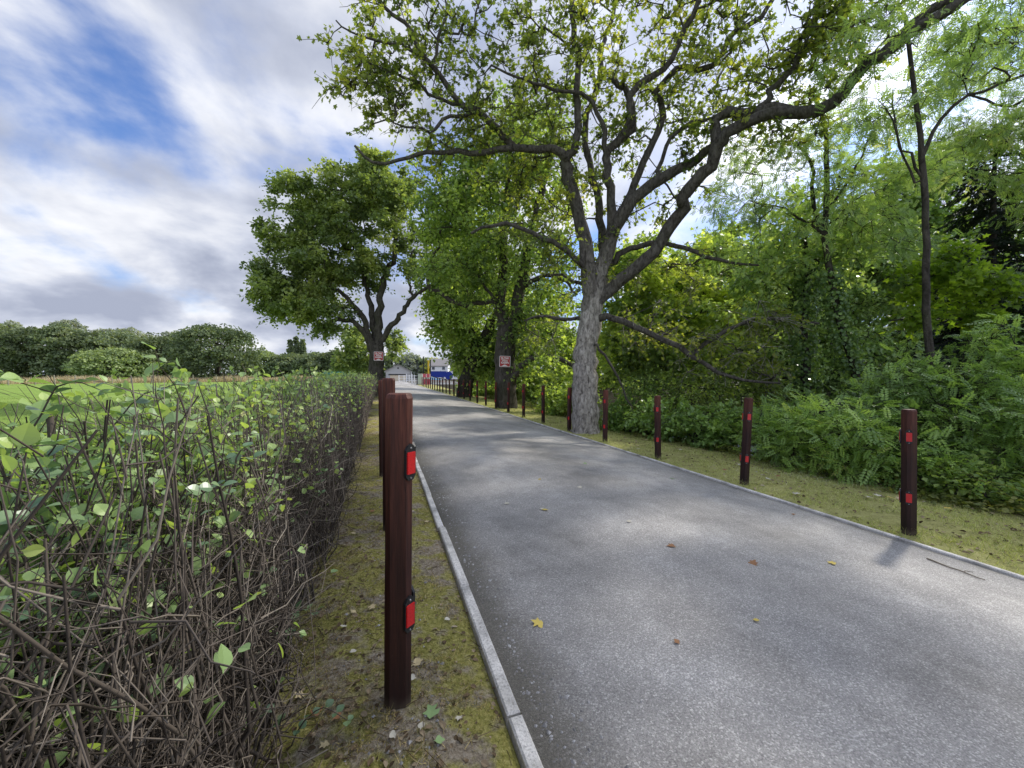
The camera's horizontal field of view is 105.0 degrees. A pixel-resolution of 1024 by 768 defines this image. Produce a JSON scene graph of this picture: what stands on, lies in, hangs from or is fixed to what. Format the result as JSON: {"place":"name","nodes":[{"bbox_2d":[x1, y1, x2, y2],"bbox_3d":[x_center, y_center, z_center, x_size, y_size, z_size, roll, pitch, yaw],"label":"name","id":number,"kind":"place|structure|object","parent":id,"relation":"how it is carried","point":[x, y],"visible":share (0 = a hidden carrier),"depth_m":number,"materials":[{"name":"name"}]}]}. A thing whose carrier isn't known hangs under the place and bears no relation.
{"place":"outdoors","nodes":[
{"label":"outdoors","id":0,"kind":"place"},
{"bbox_2d":[0,395,283,481],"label":"field grass","id":1,"kind":"structure","parent":0,"point":[76,411],"depth_m":14.25,"materials":[{"name":"green plant"}]},
{"bbox_2d":[0,374,318,383],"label":"dry grass","id":2,"kind":"structure","parent":0,"point":[161,379],"depth_m":60.43,"materials":[{"name":"green plant"}]},
{"bbox_2d":[399,375,416,381],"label":"white gate","id":3,"kind":"structure","parent":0,"point":[409,378],"depth_m":66.96,"materials":[{"name":"paint"}]},
{"bbox_2d":[395,379,452,382],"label":"yard","id":4,"kind":"structure","parent":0,"point":[431,381],"depth_m":79.48,"materials":[{"name":"concrete"}]},
{"bbox_2d":[384,364,411,380],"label":"gabled shed","id":5,"kind":"structure","parent":4,"relation":"on","point":[397,371],"depth_m":81.98,"materials":[{"name":"wood"}]},
{"bbox_2d":[390,375,405,380],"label":"door","id":6,"kind":"structure","parent":5,"relation":"in","point":[396,377],"depth_m":82.08,"materials":[{"name":"white"}]},
{"bbox_2d":[431,371,452,382],"bbox_3d":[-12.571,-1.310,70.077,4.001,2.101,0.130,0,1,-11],"label":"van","id":7,"kind":"object","parent":4,"relation":"on","point":[444,375],"visible":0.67,"depth_m":70.03,"materials":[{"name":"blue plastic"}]},
{"bbox_2d":[315,427,641,767],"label":"gravel","id":8,"kind":"structure","parent":0,"point":[544,725],"depth_m":1.56,"materials":[{"name":"grey gravel"}]},
{"bbox_2d":[0,365,1023,767],"bbox_3d":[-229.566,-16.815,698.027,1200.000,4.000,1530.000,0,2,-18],"label":"ground","id":9,"kind":"structure","parent":0,"point":[476,751],"depth_m":2.11,"materials":[{"name":"green plant"}]},
{"bbox_2d":[0,320,28,375],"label":"pale willow","id":10,"kind":"object","parent":9,"relation":"on","point":[11,322],"visible":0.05,"depth_m":111.41,"materials":[{"name":"green plant"}]},
{"bbox_2d":[0,322,31,374],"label":"woodland edge tree","id":11,"kind":"object","parent":9,"relation":"on","point":[3,329],"visible":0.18,"depth_m":90.81,"materials":[{"name":"green plant"}]},
{"bbox_2d":[0,326,69,378],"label":"woodland edge tree","id":12,"kind":"object","parent":9,"relation":"on","point":[16,339],"visible":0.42,"depth_m":88.58,"materials":[{"name":"green plant"}]},
{"bbox_2d":[22,321,88,378],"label":"woodland edge tree","id":13,"kind":"object","parent":9,"relation":"on","point":[49,334],"visible":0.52,"depth_m":88.59,"materials":[{"name":"green plant"}]},
{"bbox_2d":[47,318,89,350],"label":"pale willow","id":14,"kind":"object","parent":9,"relation":"on","point":[73,323],"visible":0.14,"depth_m":111.55,"materials":[{"name":"green plant"}]},
{"bbox_2d":[49,330,116,376],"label":"woodland edge tree","id":15,"kind":"object","parent":9,"relation":"on","point":[74,338],"visible":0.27,"depth_m":88.31,"materials":[{"name":"green plant"}]},
{"bbox_2d":[89,327,114,334],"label":"pale willow","id":16,"kind":"object","parent":9,"relation":"on","point":[101,329],"visible":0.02,"depth_m":110.76,"materials":[{"name":"green plant"}]},
{"bbox_2d":[61,346,166,379],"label":"bushy tree","id":17,"kind":"object","parent":9,"relation":"on","point":[106,356],"visible":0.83,"depth_m":74.89,"materials":[{"name":"green plant"}]},
{"bbox_2d":[74,329,161,375],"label":"woodland edge tree","id":18,"kind":"object","parent":9,"relation":"on","point":[122,338],"visible":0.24,"depth_m":89.10,"materials":[{"name":"green plant"}]},
{"bbox_2d":[102,327,154,374],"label":"pale willow","id":19,"kind":"object","parent":9,"relation":"on","point":[136,332],"visible":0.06,"depth_m":110.50,"materials":[{"name":"green plant"}]},
{"bbox_2d":[119,332,184,377],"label":"woodland edge tree","id":20,"kind":"object","parent":9,"relation":"on","point":[156,342],"visible":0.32,"depth_m":81.51,"materials":[{"name":"green plant"}]},
{"bbox_2d":[157,330,177,375],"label":"pale willow","id":21,"kind":"object","parent":9,"relation":"on","point":[166,333],"visible":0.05,"depth_m":110.64,"materials":[{"name":"green plant"}]},
{"bbox_2d":[159,340,203,377],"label":"woodland edge tree","id":22,"kind":"object","parent":9,"relation":"on","point":[189,350],"visible":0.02,"depth_m":91.42,"materials":[{"name":"green plant"}]},
{"bbox_2d":[0,341,377,767],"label":"hedge","id":23,"kind":"object","parent":9,"relation":"on","point":[124,638],"visible":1,"depth_m":0.86,"materials":[{"name":"green plant"}]},
{"bbox_2d":[158,323,268,378],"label":"round tree","id":24,"kind":"object","parent":9,"relation":"on","point":[226,352],"visible":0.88,"depth_m":70.38,"materials":[{"name":"green plant"}]},
{"bbox_2d":[239,350,282,377],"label":"woodland edge tree","id":25,"kind":"object","parent":9,"relation":"on","point":[268,354],"visible":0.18,"depth_m":102.79,"materials":[{"name":"green plant"}]},
{"bbox_2d":[261,352,307,377],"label":"woodland edge tree","id":26,"kind":"object","parent":9,"relation":"on","point":[277,360],"visible":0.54,"depth_m":101.50,"materials":[{"name":"green plant"}]},
{"bbox_2d":[286,339,292,353],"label":"pointed conifer","id":27,"kind":"object","parent":9,"relation":"on","point":[289,345],"visible":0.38,"depth_m":117.24,"materials":[{"name":"green plant"}]},
{"bbox_2d":[291,336,299,353],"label":"pointed conifer","id":28,"kind":"object","parent":9,"relation":"on","point":[295,348],"visible":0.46,"depth_m":117.25,"materials":[{"name":"green plant"}]},
{"bbox_2d":[297,339,306,355],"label":"pointed conifer","id":29,"kind":"object","parent":9,"relation":"on","point":[302,345],"visible":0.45,"depth_m":117.27,"materials":[{"name":"green plant"}]},
{"bbox_2d":[289,351,327,376],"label":"woodland edge tree","id":30,"kind":"object","parent":9,"relation":"on","point":[309,358],"visible":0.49,"depth_m":101.33,"materials":[{"name":"green plant"}]},
{"bbox_2d":[319,740,328,747],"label":"fallen leaf","id":31,"kind":"object","parent":9,"relation":"on","point":[324,744],"visible":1,"depth_m":1.28,"materials":[{"name":"plant"}]},
{"bbox_2d":[317,349,351,373],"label":"woodland edge tree","id":32,"kind":"object","parent":9,"relation":"on","point":[327,356],"visible":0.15,"depth_m":101.55,"materials":[{"name":"green plant"}]},
{"bbox_2d":[239,143,433,395],"bbox_3d":[-9.772,-6.301,22.697,9.895,14.103,8.162,0,2,-18],"label":"field maple","id":33,"kind":"object","parent":9,"relation":"on","point":[371,191],"visible":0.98,"depth_m":21.03,"materials":[{"name":"green plant"}]},
{"bbox_2d":[374,352,382,360],"bbox_3d":[-7.426,-1.549,21.890,0.500,0.500,0.105,1,1,-21],"label":"slow sign","id":34,"kind":"object","parent":33,"relation":"attached to","point":[378,356],"visible":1,"depth_m":21.84,"materials":[{"name":"white metal"}]},
{"bbox_2d":[214,421,514,767],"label":"moss","id":35,"kind":"object","parent":9,"relation":"on","point":[384,713],"visible":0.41,"depth_m":1.64,"materials":[{"name":"green plant"}]},
{"bbox_2d":[328,323,410,375],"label":"tree","id":36,"kind":"object","parent":9,"relation":"on","point":[354,348],"visible":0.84,"depth_m":42.89,"materials":[{"name":"green plant"}]},
{"bbox_2d":[378,380,382,476],"bbox_3d":[-1.534,0.653,4.703,0.108,1.400,0.120,-1,2,-16],"label":"bollard","id":37,"kind":"object","parent":9,"relation":"on","point":[380,428],"visible":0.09,"depth_m":4.65,"materials":[{"name":"brown wood"}]},
{"bbox_2d":[382,378,394,530],"bbox_3d":[-0.961,0.677,3.092,0.108,1.449,0.120,0,1,-21],"label":"bollard","id":38,"kind":"object","parent":9,"relation":"on","point":[388,385],"visible":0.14,"depth_m":3.04,"materials":[{"name":"brown wood"}]},
{"bbox_2d":[389,730,395,737],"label":"fallen leaf","id":39,"kind":"object","parent":9,"relation":"on","point":[392,734],"visible":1,"depth_m":1.31,"materials":[{"name":"beige plant"}]},
{"bbox_2d":[383,354,407,377],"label":"village tree","id":40,"kind":"object","parent":9,"relation":"on","point":[389,363],"visible":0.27,"depth_m":124.82,"materials":[{"name":"green plant"}]},
{"bbox_2d":[384,393,415,710],"bbox_3d":[-0.416,0.734,1.462,0.108,1.400,0.120,0,1,-14],"label":"bollard","id":41,"kind":"object","parent":9,"relation":"on","point":[400,474],"visible":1,"depth_m":1.42,"materials":[{"name":"brown wood"}]},
{"bbox_2d":[394,352,421,377],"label":"village tree","id":42,"kind":"object","parent":9,"relation":"on","point":[410,358],"visible":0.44,"depth_m":125.07,"materials":[{"name":"green plant"}]},
{"bbox_2d":[411,658,422,665],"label":"fallen leaf","id":43,"kind":"object","parent":9,"relation":"on","point":[417,661],"visible":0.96,"depth_m":1.66,"materials":[{"name":"plant"}]},
{"bbox_2d":[416,360,417,384],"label":"net pole","id":44,"kind":"object","parent":9,"relation":"on","point":[417,370],"visible":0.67,"depth_m":56.02,"materials":[{"name":"metal"}]},
{"bbox_2d":[418,374,421,384],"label":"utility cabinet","id":45,"kind":"object","parent":9,"relation":"on","point":[419,379],"visible":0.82,"depth_m":55.27,"materials":[{"name":"metal"}]},
{"bbox_2d":[412,357,429,377],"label":"village tree","id":46,"kind":"object","parent":9,"relation":"on","point":[420,360],"visible":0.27,"depth_m":125.42,"materials":[{"name":"green plant"}]},
{"bbox_2d":[417,721,424,728],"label":"fallen leaf","id":47,"kind":"object","parent":9,"relation":"on","point":[420,725],"visible":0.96,"depth_m":1.34,"materials":[{"name":"beige plant"}]},
{"bbox_2d":[422,374,429,384],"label":"notice board","id":48,"kind":"object","parent":9,"relation":"on","point":[425,375],"visible":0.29,"depth_m":53.97,"materials":[{"name":"white paint"}]},
{"bbox_2d":[419,357,441,373],"bbox_3d":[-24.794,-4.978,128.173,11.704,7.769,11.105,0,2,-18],"label":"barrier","id":49,"kind":"object","parent":9,"relation":"on","point":[426,365],"visible":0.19,"depth_m":124.68,"materials":[{"name":"yellow metal"}]},
{"bbox_2d":[423,703,439,718],"bbox_3d":[-0.293,1.172,1.415,0.062,0.005,0.059,-14,9,-33],"label":"fallen leaf","id":50,"kind":"object","parent":9,"relation":"on","point":[431,711],"visible":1,"depth_m":1.41,"materials":[{"name":"green plant"}]},
{"bbox_2d":[434,735,444,743],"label":"fallen leaf","id":51,"kind":"object","parent":9,"relation":"on","point":[439,739],"visible":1,"depth_m":1.29,"materials":[{"name":"green plant"}]},
{"bbox_2d":[429,359,450,371],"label":"cottage","id":52,"kind":"structure","parent":9,"relation":"on","point":[439,365],"depth_m":105.03,"materials":[{"name":"white paint"}]},
{"bbox_2d":[453,379,454,395],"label":"bollard","id":53,"kind":"object","parent":9,"relation":"on","point":[453,387],"visible":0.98,"depth_m":26.94,"materials":[{"name":"brown wood"}]},
{"bbox_2d":[458,379,459,397],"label":"bollard","id":54,"kind":"object","parent":9,"relation":"on","point":[458,388],"visible":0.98,"depth_m":25.27,"materials":[{"name":"brown wood"}]},
{"bbox_2d":[463,380,464,398],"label":"bollard","id":55,"kind":"object","parent":9,"relation":"on","point":[463,390],"visible":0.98,"depth_m":23.61,"materials":[{"name":"brown wood"}]},
{"bbox_2d":[401,198,538,396],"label":"leaning tree","id":56,"kind":"object","parent":9,"relation":"on","point":[472,357],"visible":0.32,"depth_m":25.06,"materials":[{"name":"green plant"}]},
{"bbox_2d":[469,380,470,400],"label":"bollard","id":57,"kind":"object","parent":9,"relation":"on","point":[469,390],"visible":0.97,"depth_m":21.94,"materials":[{"name":"brown wood"}]},
{"bbox_2d":[476,380,477,402],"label":"bollard","id":58,"kind":"object","parent":9,"relation":"on","point":[476,391],"visible":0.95,"depth_m":20.27,"materials":[{"name":"brown wood"}]},
{"bbox_2d":[416,458,543,767],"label":"kerb","id":59,"kind":"structure","parent":9,"relation":"on","point":[523,744],"depth_m":1.68,"materials":[{"name":"concrete"}]},
{"bbox_2d":[484,381,486,404],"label":"bollard","id":60,"kind":"object","parent":9,"relation":"on","point":[485,387],"visible":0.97,"depth_m":18.63,"materials":[{"name":"brown wood"}]},
{"bbox_2d":[437,312,540,396],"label":"roadside tree","id":61,"kind":"object","parent":9,"relation":"on","point":[455,373],"visible":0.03,"depth_m":36.46,"materials":[{"name":"green plant"}]},
{"bbox_2d":[394,69,592,408],"bbox_3d":[-0.386,-6.236,17.206,9.046,14.773,6.584,0,2,-18],"label":"twin stemmed tree","id":62,"kind":"object","parent":9,"relation":"on","point":[453,191],"visible":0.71,"depth_m":16.70,"materials":[{"name":"green plant"}]},
{"bbox_2d":[499,356,509,366],"bbox_3d":[-0.310,-0.962,16.822,0.470,0.470,0.105,2,1,-8],"label":"slow sign","id":63,"kind":"object","parent":62,"relation":"attached to","point":[504,361],"visible":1,"depth_m":16.77,"materials":[{"name":"white metal"}]},
{"bbox_2d":[494,382,496,408],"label":"bollard","id":64,"kind":"object","parent":9,"relation":"on","point":[495,388],"visible":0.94,"depth_m":16.92,"materials":[{"name":"brown wood"}]},
{"bbox_2d":[455,379,537,404],"bbox_3d":[-0.462,0.445,27.305,3.958,2.556,10.381,-1,2,-32],"label":"bank shrub","id":65,"kind":"object","parent":9,"relation":"on","point":[490,387],"visible":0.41,"depth_m":28.60,"materials":[{"name":"green plant"}]},
{"bbox_2d":[507,382,509,412],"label":"bollard","id":66,"kind":"object","parent":9,"relation":"on","point":[508,397],"visible":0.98,"depth_m":15.29,"materials":[{"name":"brown wood"}]},
{"bbox_2d":[522,384,524,416],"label":"bollard","id":67,"kind":"object","parent":9,"relation":"on","point":[523,399],"visible":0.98,"depth_m":13.60,"materials":[{"name":"brown wood"}]},
{"bbox_2d":[541,385,544,422],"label":"bollard","id":68,"kind":"object","parent":9,"relation":"on","point":[542,403],"visible":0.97,"depth_m":11.94,"materials":[{"name":"brown wood"}]},
{"bbox_2d":[492,288,602,407],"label":"gap tree","id":69,"kind":"object","parent":9,"relation":"on","point":[568,342],"visible":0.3,"depth_m":23.92,"materials":[{"name":"green plant"}]},
{"bbox_2d":[530,381,602,415],"bbox_3d":[1.997,0.741,15.246,2.810,2.086,3.507,0,2,-18],"label":"bank shrub","id":70,"kind":"object","parent":9,"relation":"on","point":[557,403],"visible":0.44,"depth_m":14.99,"materials":[{"name":"green plant"}]},
{"bbox_2d":[567,387,571,430],"bbox_3d":[1.499,0.786,10.316,0.108,1.391,0.120,0,1,-18],"label":"bollard","id":71,"kind":"object","parent":9,"relation":"on","point":[569,400],"visible":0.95,"depth_m":10.27,"materials":[{"name":"brown wood"}]},
{"bbox_2d":[543,327,633,388],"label":"woodland tree","id":72,"kind":"object","parent":9,"relation":"on","point":[599,374],"depth_m":33.36,"materials":[{"name":"green plant"}]},
{"bbox_2d":[602,390,607,441],"bbox_3d":[2.049,0.827,8.656,0.108,1.392,0.120,1,0,-12],"label":"bollard","id":73,"kind":"object","parent":9,"relation":"on","point":[605,415],"visible":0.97,"depth_m":8.61,"materials":[{"name":"brown wood"}]},
{"bbox_2d":[296,0,971,433],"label":"sycamore tree","id":74,"kind":"object","parent":9,"relation":"on","point":[600,286],"visible":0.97,"depth_m":9.22,"materials":[{"name":"green plant"}]},
{"bbox_2d":[598,381,697,434],"bbox_3d":[3.667,0.794,11.216,3.084,1.894,2.533,0,2,-18],"label":"laurel shrub","id":75,"kind":"object","parent":9,"relation":"on","point":[617,418],"visible":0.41,"depth_m":10.77,"materials":[{"name":"green plant"}]},
{"bbox_2d":[654,395,660,458],"bbox_3d":[2.585,0.881,6.986,0.108,1.354,0.120,-1,1,-21],"label":"bollard","id":76,"kind":"object","parent":9,"relation":"on","point":[657,418],"visible":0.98,"depth_m":6.95,"materials":[{"name":"brown wood"}]},
{"bbox_2d":[574,210,796,408],"bbox_3d":[6.609,-2.112,14.373,8.348,8.862,6.191,0,2,-18],"label":"pale green maple","id":77,"kind":"object","parent":9,"relation":"on","point":[656,282],"visible":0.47,"depth_m":13.32,"materials":[{"name":"green plant"}]},
{"bbox_2d":[618,391,773,452],"bbox_3d":[4.264,0.991,8.979,3.646,1.698,2.152,1,2,33],"label":"laurel shrub","id":78,"kind":"object","parent":9,"relation":"on","point":[712,433],"visible":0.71,"depth_m":8.80,"materials":[{"name":"green plant"}]},
{"bbox_2d":[596,224,810,400],"bbox_3d":[11.233,-4.358,23.513,15.002,11.159,7.670,0,1,12],"label":"woodland tree","id":79,"kind":"object","parent":9,"relation":"on","point":[607,381],"visible":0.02,"depth_m":23.53,"materials":[{"name":"green plant"}]},
{"bbox_2d":[610,363,814,449],"bbox_3d":[5.204,0.867,10.543,5.191,2.908,3.051,1,2,25],"label":"thorn thicket","id":80,"kind":"object","parent":9,"relation":"on","point":[673,384],"visible":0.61,"depth_m":10.42,"materials":[{"name":"green plant"}]},
{"bbox_2d":[415,384,1023,579],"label":"kerb","id":81,"kind":"structure","parent":9,"relation":"on","point":[971,561],"depth_m":3.99,"materials":[{"name":"concrete"}]},
{"bbox_2d":[739,398,752,484],"bbox_3d":[3.159,0.898,5.317,0.108,1.429,0.120,2,1,-31],"label":"bollard","id":82,"kind":"object","parent":9,"relation":"on","point":[747,415],"visible":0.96,"depth_m":5.28,"materials":[{"name":"brown wood"}]},
{"bbox_2d":[487,394,1023,515],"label":"undergrowth","id":83,"kind":"object","parent":9,"relation":"on","point":[944,496],"visible":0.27,"depth_m":4.89,"materials":[{"name":"green plant"}]},
{"bbox_2d":[714,383,873,472],"bbox_3d":[5.172,0.888,7.460,2.753,1.826,2.559,0,2,-18],"label":"elder shrub","id":84,"kind":"object","parent":9,"relation":"on","point":[765,430],"visible":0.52,"depth_m":7.13,"materials":[{"name":"green plant"}]},
{"bbox_2d":[698,176,936,462],"bbox_3d":[7.864,-1.583,10.832,4.838,8.136,3.998,0,1,1],"label":"tree","id":85,"kind":"object","parent":9,"relation":"on","point":[777,280],"visible":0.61,"depth_m":10.09,"materials":[{"name":"green plant"}]},
{"bbox_2d":[686,215,964,411],"bbox_3d":[11.013,-2.245,14.228,8.205,8.041,7.570,-1,2,-39],"label":"woodland ash","id":86,"kind":"object","parent":9,"relation":"on","point":[830,373],"visible":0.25,"depth_m":13.44,"materials":[{"name":"green plant"}]},
{"bbox_2d":[690,66,964,450],"bbox_3d":[6.906,-2.190,9.232,5.255,9.408,3.330,0,1,1],"label":"ivy clad tree","id":87,"kind":"object","parent":9,"relation":"on","point":[834,300],"visible":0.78,"depth_m":8.86,"materials":[{"name":"green plant"}]},
{"bbox_2d":[777,228,912,376],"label":"woodland tree","id":88,"kind":"object","parent":9,"relation":"on","point":[872,317],"depth_m":23.59,"materials":[{"name":"green plant"}]},
{"bbox_2d":[760,343,990,485],"bbox_3d":[5.632,0.700,6.241,3.221,2.662,2.510,0,2,-18],"label":"elder shrub","id":89,"kind":"object","parent":9,"relation":"on","point":[853,428],"visible":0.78,"depth_m":5.92,"materials":[{"name":"green plant"}]},
{"bbox_2d":[899,409,916,535],"bbox_3d":[3.686,0.944,3.658,0.108,1.417,0.120,0,0,-1],"label":"bollard","id":90,"kind":"object","parent":9,"relation":"on","point":[908,488],"visible":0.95,"depth_m":3.62,"materials":[{"name":"brown wood"}]},
{"bbox_2d":[799,0,1023,490],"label":"ash sapling","id":91,"kind":"object","parent":9,"relation":"on","point":[964,36],"visible":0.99,"depth_m":6.46,"materials":[{"name":"green plant"}]},
{"bbox_2d":[834,132,1012,392],"bbox_3d":[19.604,-4.988,17.847,7.674,13.150,8.896,0,2,-18],"label":"woodland tree","id":92,"kind":"object","parent":9,"relation":"on","point":[937,213],"visible":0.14,"depth_m":17.93,"materials":[{"name":"green plant"}]},
{"bbox_2d":[852,314,1023,495],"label":"elder shrub","id":93,"kind":"object","parent":9,"relation":"on","point":[981,360],"visible":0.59,"depth_m":5.73,"materials":[{"name":"green plant"}]},
{"bbox_2d":[873,121,1023,411],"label":"conifer","id":94,"kind":"object","parent":9,"relation":"on","point":[994,241],"visible":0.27,"depth_m":12.32,"materials":[{"name":"green plant"}]},
{"bbox_2d":[878,230,1023,464],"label":"yellow maple","id":95,"kind":"object","parent":9,"relation":"on","point":[953,272],"visible":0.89,"depth_m":7.93,"materials":[{"name":"green plant"}]},
{"bbox_2d":[885,450,1023,513],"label":"bramble bush","id":96,"kind":"object","parent":9,"relation":"on","point":[947,484],"visible":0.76,"depth_m":4.98,"materials":[{"name":"green plant"}]},
{"bbox_2d":[886,0,1023,232],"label":"overhanging ash","id":97,"kind":"object","parent":9,"relation":"on","point":[967,135],"visible":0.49,"depth_m":11.21,"materials":[{"name":"green plant"}]},
{"bbox_2d":[914,312,1023,514],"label":"elder shrub","id":98,"kind":"object","parent":9,"relation":"on","point":[1012,456],"visible":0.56,"depth_m":5.56,"materials":[{"name":"green plant"}]},
{"bbox_2d":[916,166,1023,399],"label":"woodland tree","id":99,"kind":"object","parent":9,"relation":"on","point":[998,259],"visible":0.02,"depth_m":15.00,"materials":[{"name":"green plant"}]},
{"bbox_2d":[0,0,1023,374],"label":"sky","id":100,"kind":"structure","parent":0,"point":[139,139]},
{"bbox_2d":[395,382,1023,767],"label":"road","id":101,"kind":"structure","parent":0,"point":[869,649],"depth_m":2.12,"materials":[{"name":"grey asphalt"}]},
{"bbox_2d":[531,617,542,627],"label":"fallen leaf","id":102,"kind":"object","parent":101,"relation":"on","point":[538,622],"visible":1,"depth_m":1.96,"materials":[{"name":"yellow plant"}]},
{"bbox_2d":[748,559,756,565],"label":"fallen leaf","id":103,"kind":"object","parent":101,"relation":"on","point":[753,562],"visible":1,"depth_m":2.77,"materials":[{"name":"brown plant"}]},
{"bbox_2d":[926,558,984,579],"bbox_3d":[3.297,1.369,2.923,0.057,0.020,0.340,0,1,-10],"label":"fallen stick","id":104,"kind":"object","parent":101,"relation":"on","point":[953,568],"visible":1,"depth_m":2.92,"materials":[{"name":"grey wood"}]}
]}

